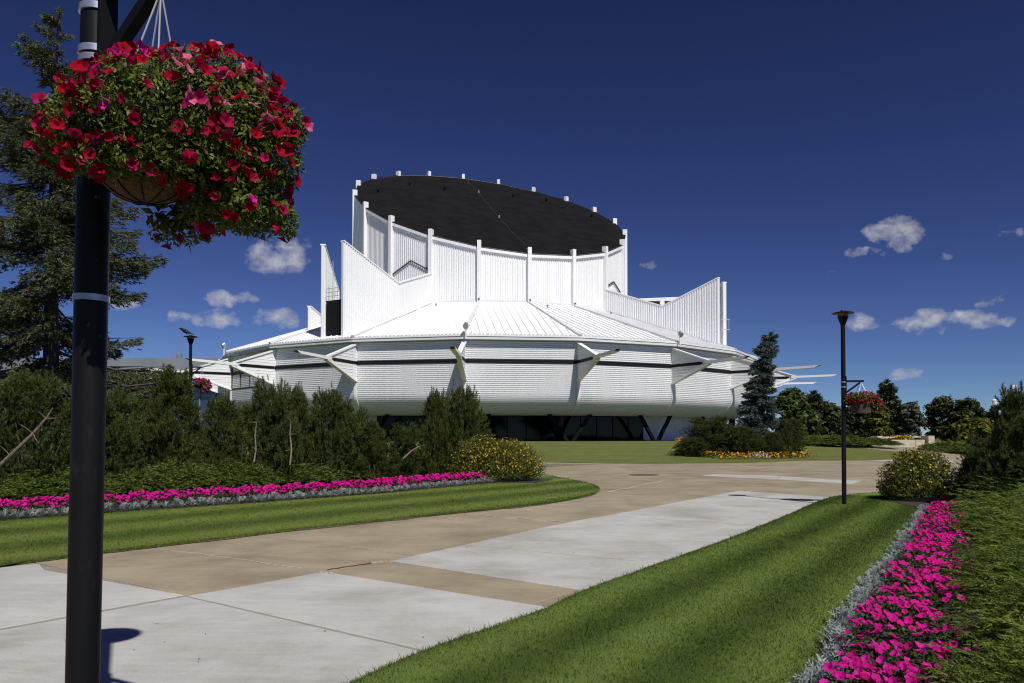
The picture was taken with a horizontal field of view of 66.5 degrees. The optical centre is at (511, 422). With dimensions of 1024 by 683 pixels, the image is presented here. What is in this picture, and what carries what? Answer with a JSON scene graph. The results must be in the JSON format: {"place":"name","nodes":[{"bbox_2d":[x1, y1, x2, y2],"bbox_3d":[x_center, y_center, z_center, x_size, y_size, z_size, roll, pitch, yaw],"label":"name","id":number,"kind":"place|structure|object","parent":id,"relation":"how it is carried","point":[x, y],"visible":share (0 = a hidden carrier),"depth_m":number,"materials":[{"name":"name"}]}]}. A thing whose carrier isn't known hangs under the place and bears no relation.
{"place":"outdoors","nodes":[
{"label":"outdoors","id":0,"kind":"place"},
{"bbox_2d":[0,471,552,520],"bbox_3d":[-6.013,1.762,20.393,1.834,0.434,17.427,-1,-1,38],"label":"flower bed","id":1,"kind":"object","parent":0,"point":[204,493],"visible":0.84,"depth_m":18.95,"materials":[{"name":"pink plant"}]},
{"bbox_2d":[8,509,25,517],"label":"dusty miller","id":2,"kind":"object","parent":1,"relation":"on","point":[19,514],"visible":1,"depth_m":15.04,"materials":[{"name":"silver plant"}]},
{"bbox_2d":[0,408,52,467],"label":"bare limb","id":3,"kind":"object","parent":1,"relation":"on","point":[11,454],"visible":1,"depth_m":17.43,"materials":[{"name":"brown plant"}]},
{"bbox_2d":[23,507,38,516],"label":"dusty miller","id":4,"kind":"object","parent":1,"relation":"on","point":[30,511],"visible":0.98,"depth_m":15.21,"materials":[{"name":"silver plant"}]},
{"bbox_2d":[0,472,68,499],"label":"juniper","id":5,"kind":"object","parent":1,"relation":"on","point":[27,492],"visible":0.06,"depth_m":19.40,"materials":[{"name":"green plant"}]},
{"bbox_2d":[0,361,71,497],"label":"pine tree","id":6,"kind":"object","parent":1,"relation":"on","point":[41,401],"visible":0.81,"depth_m":20.23,"materials":[{"name":"green plant"}]},
{"bbox_2d":[18,400,69,469],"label":"pine tree","id":7,"kind":"object","parent":1,"relation":"on","point":[46,428],"visible":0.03,"depth_m":23.92,"materials":[{"name":"green plant"}]},
{"bbox_2d":[0,465,127,500],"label":"juniper","id":8,"kind":"object","parent":1,"relation":"on","point":[24,484],"visible":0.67,"depth_m":19.11,"materials":[{"name":"green plant"}]},
{"bbox_2d":[0,6,196,469],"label":"spruce tree","id":9,"kind":"object","parent":1,"relation":"on","point":[21,316],"visible":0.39,"depth_m":28.30,"materials":[{"name":"green plant"}]},
{"bbox_2d":[57,380,147,482],"bbox_3d":[-11.466,0.381,21.962,2.416,3.326,2.748,0,-1,-26],"label":"pine tree","id":10,"kind":"object","parent":1,"relation":"on","point":[119,457],"visible":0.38,"depth_m":21.73,"materials":[{"name":"green plant"}]},
{"bbox_2d":[106,392,184,466],"bbox_3d":[-12.657,0.520,26.950,3.345,3.220,3.536,0,-1,-1],"label":"pine tree","id":11,"kind":"object","parent":1,"relation":"on","point":[137,406],"visible":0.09,"depth_m":26.65,"materials":[{"name":"green plant"}]},
{"bbox_2d":[104,468,190,493],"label":"juniper","id":12,"kind":"object","parent":1,"relation":"on","point":[143,477],"visible":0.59,"depth_m":21.00,"materials":[{"name":"green plant"}]},
{"bbox_2d":[125,456,232,490],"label":"juniper","id":13,"kind":"object","parent":1,"relation":"on","point":[197,473],"visible":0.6,"depth_m":22.02,"materials":[{"name":"green plant"}]},
{"bbox_2d":[133,362,227,476],"bbox_3d":[-10.026,0.123,23.598,2.760,3.909,2.601,0,-1,-24],"label":"pine tree","id":14,"kind":"object","parent":1,"relation":"on","point":[166,400],"visible":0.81,"depth_m":23.17,"materials":[{"name":"green plant"}]},
{"bbox_2d":[183,335,202,454],"bbox_3d":[-11.679,-0.475,28.613,0.720,5.449,0.499,0,-1,0],"label":"street lamp","id":15,"kind":"object","parent":1,"relation":"on","point":[190,338],"visible":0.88,"depth_m":28.59,"materials":[{"name":"metal"}]},
{"bbox_2d":[193,369,212,392],"bbox_3d":[-11.305,-1.519,28.533,0.748,1.002,0.687,0,-1,0],"label":"hanging basket","id":16,"kind":"object","parent":15,"relation":"hanging from","point":[203,384],"visible":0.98,"depth_m":28.39,"materials":[{"name":"plant"}]},
{"bbox_2d":[183,389,251,486],"bbox_3d":[-9.233,0.510,24.460,2.220,3.154,1.986,0,-1,-12],"label":"pine tree","id":17,"kind":"object","parent":1,"relation":"on","point":[220,410],"visible":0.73,"depth_m":24.30,"materials":[{"name":"green plant"}]},
{"bbox_2d":[185,460,285,489],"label":"juniper","id":18,"kind":"object","parent":1,"relation":"on","point":[227,478],"visible":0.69,"depth_m":23.19,"materials":[{"name":"green plant"}]},
{"bbox_2d":[223,400,273,465],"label":"pine tree","id":19,"kind":"object","parent":1,"relation":"on","point":[246,412],"visible":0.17,"depth_m":28.29,"materials":[{"name":"green plant"}]},
{"bbox_2d":[242,375,304,485],"bbox_3d":[-7.609,0.263,24.979,1.891,3.674,2.151,1,-1,-34],"label":"pine tree","id":20,"kind":"object","parent":1,"relation":"on","point":[267,420],"visible":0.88,"depth_m":24.67,"materials":[{"name":"green plant"}]},
{"bbox_2d":[238,457,346,484],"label":"juniper","id":21,"kind":"object","parent":1,"relation":"on","point":[314,472],"visible":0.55,"depth_m":25.09,"materials":[{"name":"green plant"}]},
{"bbox_2d":[270,381,321,482],"bbox_3d":[-7.286,0.345,25.907,1.735,3.540,1.635,1,-1,-40],"label":"pine tree","id":22,"kind":"object","parent":1,"relation":"on","point":[299,403],"visible":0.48,"depth_m":25.81,"materials":[{"name":"green plant"}]},
{"bbox_2d":[299,381,368,482],"bbox_3d":[-6.098,0.355,26.578,2.614,3.542,2.473,0,-1,6],"label":"pine tree","id":23,"kind":"object","parent":1,"relation":"on","point":[331,403],"visible":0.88,"depth_m":26.09,"materials":[{"name":"green plant"}]},
{"bbox_2d":[314,457,387,481],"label":"juniper","id":24,"kind":"object","parent":1,"relation":"on","point":[358,476],"visible":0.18,"depth_m":26.30,"materials":[{"name":"green plant"}]},
{"bbox_2d":[329,405,377,459],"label":"pine tree","id":25,"kind":"object","parent":1,"relation":"on","point":[359,413],"visible":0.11,"depth_m":29.96,"materials":[{"name":"green plant"}]},
{"bbox_2d":[340,416,396,480],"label":"pine tree","id":26,"kind":"object","parent":1,"relation":"on","point":[371,449],"visible":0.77,"depth_m":26.71,"materials":[{"name":"green plant"}]},
{"bbox_2d":[379,421,429,481],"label":"pine tree","id":27,"kind":"object","parent":1,"relation":"on","point":[404,439],"visible":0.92,"depth_m":27.17,"materials":[{"name":"green plant"}]},
{"bbox_2d":[416,386,457,476],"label":"pine tree","id":28,"kind":"object","parent":1,"relation":"on","point":[435,412],"visible":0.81,"depth_m":27.70,"materials":[{"name":"green plant"}]},
{"bbox_2d":[436,379,492,474],"bbox_3d":[-1.708,0.264,28.428,2.257,3.794,2.385,-1,-1,37],"label":"pine tree","id":29,"kind":"object","parent":1,"relation":"on","point":[469,407],"visible":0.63,"depth_m":28.20,"materials":[{"name":"green plant"}]},
{"bbox_2d":[443,432,548,480],"bbox_3d":[-0.590,1.218,27.869,3.802,1.753,2.869,0,-1,0],"label":"yellow shrub","id":30,"kind":"object","parent":1,"relation":"on","point":[493,453],"visible":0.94,"depth_m":27.20,"materials":[{"name":"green plant"}]},
{"bbox_2d":[0,473,599,565],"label":"lawn","id":31,"kind":"structure","parent":0,"point":[163,524],"depth_m":15.53,"materials":[{"name":"green plant"}]},
{"bbox_2d":[0,462,961,682],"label":"pavement","id":32,"kind":"structure","parent":0,"point":[365,596],"depth_m":9.03,"materials":[{"name":"beige concrete"}]},
{"bbox_2d":[65,0,158,682],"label":"street lamp","id":33,"kind":"object","parent":32,"relation":"on","point":[100,30],"visible":0.77,"depth_m":2.96,"materials":[{"name":"metal"}]},
{"bbox_2d":[23,0,313,252],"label":"hanging basket","id":34,"kind":"object","parent":33,"relation":"hanging from","point":[127,144],"visible":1,"depth_m":2.65,"materials":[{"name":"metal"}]},
{"bbox_2d":[0,493,595,566],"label":"soil edge","id":35,"kind":"object","parent":32,"relation":"on","point":[285,531],"visible":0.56,"depth_m":13.49,"materials":[{"name":"brown soil"}]},
{"bbox_2d":[0,0,1023,435],"label":"sky","id":36,"kind":"structure","parent":0,"point":[816,159],"materials":[{"name":"blue"}]},
{"bbox_2d":[151,440,923,463],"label":"lawn","id":37,"kind":"structure","parent":0,"point":[634,452],"depth_m":53.88,"materials":[{"name":"green plant"}]},
{"bbox_2d":[666,436,717,455],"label":"pine tree","id":38,"kind":"object","parent":37,"relation":"on","point":[685,449],"visible":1,"depth_m":51.68,"materials":[{"name":"green plant"}]},
{"bbox_2d":[678,415,740,453],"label":"pine tree","id":39,"kind":"object","parent":37,"relation":"on","point":[715,426],"visible":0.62,"depth_m":53.34,"materials":[{"name":"green plant"}]},
{"bbox_2d":[713,424,771,455],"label":"pine tree","id":40,"kind":"object","parent":37,"relation":"on","point":[737,434],"visible":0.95,"depth_m":51.88,"materials":[{"name":"green plant"}]},
{"bbox_2d":[675,437,816,459],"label":"marigold strip","id":41,"kind":"object","parent":37,"relation":"on","point":[750,456],"visible":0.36,"depth_m":50.78,"materials":[{"name":"orange plant"}]},
{"bbox_2d":[734,331,780,453],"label":"blue spruce","id":42,"kind":"object","parent":37,"relation":"on","point":[756,406],"visible":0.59,"depth_m":55.52,"materials":[{"name":"green plant"}]},
{"bbox_2d":[754,431,793,456],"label":"pine tree","id":43,"kind":"object","parent":37,"relation":"on","point":[774,441],"visible":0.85,"depth_m":52.12,"materials":[{"name":"green plant"}]},
{"bbox_2d":[771,417,807,455],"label":"pine tree","id":44,"kind":"object","parent":37,"relation":"on","point":[791,425],"visible":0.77,"depth_m":53.50,"materials":[{"name":"green plant"}]},
{"bbox_2d":[770,386,811,436],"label":"broadleaf tree","id":45,"kind":"object","parent":37,"relation":"on","point":[791,402],"visible":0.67,"depth_m":91.07,"materials":[{"name":"green plant"}]},
{"bbox_2d":[799,407,822,436],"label":"broadleaf tree","id":46,"kind":"object","parent":37,"relation":"on","point":[813,420],"visible":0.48,"depth_m":96.98,"materials":[{"name":"green plant"}]},
{"bbox_2d":[805,390,831,430],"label":"tree","id":47,"kind":"object","parent":37,"relation":"on","point":[814,396],"visible":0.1,"depth_m":117.52,"materials":[{"name":"green plant"}]},
{"bbox_2d":[787,435,865,445],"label":"juniper","id":48,"kind":"object","parent":37,"relation":"on","point":[816,439],"visible":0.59,"depth_m":64.79,"materials":[{"name":"green plant"}]},
{"bbox_2d":[810,399,848,436],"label":"broadleaf tree","id":49,"kind":"object","parent":37,"relation":"on","point":[829,413],"visible":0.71,"depth_m":98.83,"materials":[{"name":"green plant"}]},
{"bbox_2d":[821,434,872,445],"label":"juniper","id":50,"kind":"object","parent":37,"relation":"on","point":[859,439],"visible":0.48,"depth_m":65.20,"materials":[{"name":"green plant"}]},
{"bbox_2d":[846,406,871,438],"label":"broadleaf tree","id":51,"kind":"object","parent":37,"relation":"on","point":[857,423],"visible":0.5,"depth_m":102.68,"materials":[{"name":"green plant"}]},
{"bbox_2d":[180,445,985,465],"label":"walk","id":52,"kind":"structure","parent":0,"point":[952,455],"depth_m":47.71,"materials":[{"name":"beige concrete"}]},
{"bbox_2d":[835,437,903,446],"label":"juniper","id":53,"kind":"object","parent":52,"relation":"on","point":[880,441],"visible":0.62,"depth_m":66.04,"materials":[{"name":"green plant"}]},
{"bbox_2d":[871,436,934,447],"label":"stone planter","id":54,"kind":"object","parent":52,"relation":"on","point":[915,441],"visible":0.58,"depth_m":71.08,"materials":[{"name":"beige stone"}]},
{"bbox_2d":[888,435,920,439],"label":"planter flowers","id":55,"kind":"object","parent":54,"relation":"in","point":[899,437],"visible":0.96,"depth_m":71.63,"materials":[{"name":"yellow plant"}]},
{"bbox_2d":[916,439,961,450],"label":"juniper","id":56,"kind":"object","parent":52,"relation":"on","point":[937,446],"visible":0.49,"depth_m":65.58,"materials":[{"name":"green plant"}]},
{"bbox_2d":[943,440,985,452],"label":"juniper","id":57,"kind":"object","parent":52,"relation":"on","point":[961,448],"visible":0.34,"depth_m":63.28,"materials":[{"name":"green plant"}]},
{"bbox_2d":[346,491,935,682],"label":"lawn","id":58,"kind":"structure","parent":0,"point":[575,665],"depth_m":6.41,"materials":[{"name":"green plant"}]},
{"bbox_2d":[832,310,863,503],"bbox_3d":[7.848,-0.295,18.350,0.649,4.670,0.496,0,-1,-22],"label":"street lamp","id":59,"kind":"object","parent":58,"relation":"on","point":[842,316],"visible":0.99,"depth_m":18.28,"materials":[{"name":"metal"}]},
{"bbox_2d":[844,382,884,412],"bbox_3d":[8.245,-0.595,18.268,1.031,0.786,0.695,0,-1,0],"label":"hanging basket","id":60,"kind":"object","parent":59,"relation":"hanging from","point":[862,402],"visible":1,"depth_m":18.11,"materials":[{"name":"red plant"}]},
{"bbox_2d":[807,496,1010,682],"bbox_3d":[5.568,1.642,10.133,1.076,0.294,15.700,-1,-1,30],"label":"flower bed","id":61,"kind":"object","parent":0,"point":[927,575],"visible":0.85,"depth_m":6.25,"materials":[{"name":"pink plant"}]},
{"bbox_2d":[788,667,826,682],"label":"dusty miller","id":62,"kind":"object","parent":61,"relation":"on","point":[805,679],"visible":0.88,"depth_m":4.84,"materials":[{"name":"silver plant"}]},
{"bbox_2d":[793,661,844,682],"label":"dusty miller","id":63,"kind":"object","parent":61,"relation":"on","point":[819,672],"visible":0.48,"depth_m":4.93,"materials":[{"name":"silver plant"}]},
{"bbox_2d":[804,653,842,670],"bbox_3d":[2.080,1.603,5.164,0.257,0.159,0.239,1,-1,-36],"label":"dusty miller","id":64,"kind":"object","parent":61,"relation":"on","point":[824,659],"visible":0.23,"depth_m":5.20,"materials":[{"name":"silver plant"}]},
{"bbox_2d":[812,651,840,662],"bbox_3d":[2.156,1.615,5.309,0.209,0.138,0.228,0,-1,1],"label":"dusty miller","id":65,"kind":"object","parent":61,"relation":"on","point":[820,655],"visible":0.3,"depth_m":5.32,"materials":[{"name":"silver plant"}]},
{"bbox_2d":[819,637,843,655],"bbox_3d":[2.320,1.626,5.615,0.236,0.137,0.215,1,-1,-31],"label":"dusty miller","id":66,"kind":"object","parent":61,"relation":"on","point":[830,643],"visible":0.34,"depth_m":5.64,"materials":[{"name":"silver plant"}]},
{"bbox_2d":[818,625,845,641],"bbox_3d":[2.475,1.625,5.969,0.228,0.146,0.244,0,-1,6],"label":"dusty miller","id":67,"kind":"object","parent":61,"relation":"on","point":[830,632],"visible":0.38,"depth_m":5.99,"materials":[{"name":"silver plant"}]},
{"bbox_2d":[818,643,848,661],"bbox_3d":[2.275,1.621,5.465,0.219,0.138,0.264,-1,-5,-13],"label":"dusty miller","id":68,"kind":"object","parent":61,"relation":"on","point":[836,649],"visible":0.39,"depth_m":5.48,"materials":[{"name":"silver plant"}]},
{"bbox_2d":[823,619,843,630],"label":"dusty miller","id":69,"kind":"object","parent":61,"relation":"on","point":[831,624],"visible":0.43,"depth_m":6.29,"materials":[{"name":"silver plant"}]},
{"bbox_2d":[820,626,854,646],"bbox_3d":[2.441,1.615,5.838,0.258,0.163,0.311,2,8,32],"label":"dusty miller","id":70,"kind":"object","parent":61,"relation":"on","point":[839,633],"visible":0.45,"depth_m":5.85,"materials":[{"name":"silver plant"}]},
{"bbox_2d":[828,605,857,621],"bbox_3d":[2.807,1.625,6.601,0.258,0.165,0.278,0,-1,16],"label":"dusty miller","id":71,"kind":"object","parent":61,"relation":"on","point":[840,615],"visible":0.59,"depth_m":6.61,"materials":[{"name":"silver plant"}]},
{"bbox_2d":[832,616,856,630],"bbox_3d":[2.705,1.641,6.342,0.245,0.128,0.202,2,-3,-4],"label":"dusty miller","id":72,"kind":"object","parent":61,"relation":"on","point":[841,621],"visible":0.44,"depth_m":6.34,"materials":[{"name":"silver plant"}]},
{"bbox_2d":[841,597,863,611],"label":"dusty miller","id":73,"kind":"object","parent":61,"relation":"on","point":[850,603],"visible":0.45,"depth_m":6.94,"materials":[{"name":"silver plant"}]},
{"bbox_2d":[847,587,867,599],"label":"dusty miller","id":74,"kind":"object","parent":61,"relation":"on","point":[857,592],"visible":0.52,"depth_m":7.47,"materials":[{"name":"silver plant"}]},
{"bbox_2d":[854,585,874,598],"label":"dusty miller","id":75,"kind":"object","parent":61,"relation":"on","point":[865,591],"visible":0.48,"depth_m":7.61,"materials":[{"name":"silver plant"}]},
{"bbox_2d":[853,575,880,586],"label":"dusty miller","id":76,"kind":"object","parent":61,"relation":"on","point":[863,582],"visible":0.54,"depth_m":8.01,"materials":[{"name":"silver plant"}]},
{"bbox_2d":[875,445,963,499],"bbox_3d":[10.133,1.258,19.541,2.076,1.380,1.876,0,-1,0],"label":"yellow shrub","id":77,"kind":"object","parent":61,"relation":"on","point":[903,476],"visible":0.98,"depth_m":19.14,"materials":[{"name":"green plant"}]},
{"bbox_2d":[902,614,1023,682],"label":"juniper","id":78,"kind":"object","parent":61,"relation":"on","point":[997,670],"visible":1,"depth_m":4.25,"materials":[{"name":"green plant"}]},
{"bbox_2d":[954,458,985,494],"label":"pine tree","id":79,"kind":"object","parent":61,"relation":"on","point":[962,464],"visible":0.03,"depth_m":19.62,"materials":[{"name":"green plant"}]},
{"bbox_2d":[923,547,1023,669],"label":"juniper","id":80,"kind":"object","parent":61,"relation":"on","point":[1010,604],"visible":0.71,"depth_m":5.56,"materials":[{"name":"green plant"}]},
{"bbox_2d":[927,520,1023,601],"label":"juniper","id":81,"kind":"object","parent":61,"relation":"on","point":[982,567],"visible":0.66,"depth_m":7.29,"materials":[{"name":"green plant"}]},
{"bbox_2d":[950,429,1001,500],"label":"pine tree","id":82,"kind":"object","parent":61,"relation":"on","point":[975,453],"visible":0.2,"depth_m":18.52,"materials":[{"name":"green plant"}]},
{"bbox_2d":[933,483,1023,539],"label":"juniper","id":83,"kind":"object","parent":61,"relation":"on","point":[987,512],"visible":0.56,"depth_m":11.51,"materials":[{"name":"green plant"}]},
{"bbox_2d":[939,472,1023,516],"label":"juniper","id":84,"kind":"object","parent":61,"relation":"on","point":[985,492],"visible":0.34,"depth_m":14.15,"materials":[{"name":"green plant"}]},
{"bbox_2d":[941,500,1023,572],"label":"juniper","id":85,"kind":"object","parent":61,"relation":"on","point":[1008,529],"visible":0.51,"depth_m":9.21,"materials":[{"name":"green plant"}]},
{"bbox_2d":[965,449,1023,503],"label":"pine tree","id":86,"kind":"object","parent":61,"relation":"on","point":[983,466],"visible":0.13,"depth_m":15.01,"materials":[{"name":"green plant"}]},
{"bbox_2d":[967,379,1023,489],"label":"pine tree","id":87,"kind":"object","parent":61,"relation":"on","point":[1011,404],"visible":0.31,"depth_m":16.93,"materials":[{"name":"green plant"}]},
{"bbox_2d":[977,409,1023,503],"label":"pine tree","id":88,"kind":"object","parent":61,"relation":"on","point":[1016,430],"visible":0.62,"depth_m":14.15,"materials":[{"name":"green plant"}]},
{"bbox_3d":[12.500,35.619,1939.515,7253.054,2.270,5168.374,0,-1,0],"label":"ground","id":89,"kind":"structure","parent":0,"visible":0},
{"bbox_2d":[0,352,233,438],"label":"glazed building","id":90,"kind":"structure","parent":89,"relation":"on","point":[179,362],"depth_m":127.69,"materials":[{"name":"grey glass"}]},
{"bbox_2d":[146,171,837,440],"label":"exhibition hall","id":91,"kind":"structure","parent":89,"relation":"on","point":[526,314],"depth_m":83.67,"materials":[{"name":"white metal"}]},
{"bbox_2d":[231,367,257,389],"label":"window","id":92,"kind":"structure","parent":91,"relation":"in","point":[233,370],"depth_m":88.55,"materials":[{"name":"grey glass"}]},
{"bbox_2d":[326,299,340,335],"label":"black door","id":93,"kind":"structure","parent":91,"relation":"in","point":[333,307],"depth_m":79.63,"materials":[{"name":"black"}]},
{"bbox_2d":[864,406,893,437],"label":"broadleaf tree","id":94,"kind":"object","parent":89,"relation":"on","point":[880,421],"visible":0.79,"depth_m":95.33,"materials":[{"name":"green plant"}]},
{"bbox_2d":[876,378,900,436],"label":"spruce tree","id":95,"kind":"object","parent":89,"relation":"on","point":[886,392],"visible":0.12,"depth_m":119.38,"materials":[{"name":"green plant"}]},
{"bbox_2d":[887,400,908,438],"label":"broadleaf tree","id":96,"kind":"object","parent":89,"relation":"on","point":[895,407],"visible":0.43,"depth_m":103.26,"materials":[{"name":"green plant"}]},
{"bbox_2d":[897,401,926,438],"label":"broadleaf tree","id":97,"kind":"object","parent":89,"relation":"on","point":[911,418],"visible":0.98,"depth_m":97.50,"materials":[{"name":"plant"}]},
{"bbox_2d":[922,394,957,439],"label":"broadleaf tree","id":98,"kind":"object","parent":89,"relation":"on","point":[940,408],"visible":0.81,"depth_m":119.20,"materials":[{"name":"green plant"}]},
{"bbox_2d":[939,422,955,442],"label":"broadleaf tree","id":99,"kind":"object","parent":89,"relation":"on","point":[947,432],"visible":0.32,"depth_m":85.76,"materials":[{"name":"green plant"}]},
{"bbox_2d":[947,396,985,421],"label":"broadleaf tree","id":100,"kind":"object","parent":89,"relation":"on","point":[968,406],"visible":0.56,"depth_m":117.29,"materials":[{"name":"green plant"}]},
{"bbox_2d":[947,415,993,441],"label":"broadleaf tree","id":101,"kind":"object","parent":89,"relation":"on","point":[984,427],"visible":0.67,"depth_m":83.34,"materials":[{"name":"green plant"}]},
{"bbox_2d":[984,405,1010,435],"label":"broadleaf tree","id":102,"kind":"object","parent":89,"relation":"on","point":[989,414],"visible":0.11,"depth_m":110.38,"materials":[{"name":"green plant"}]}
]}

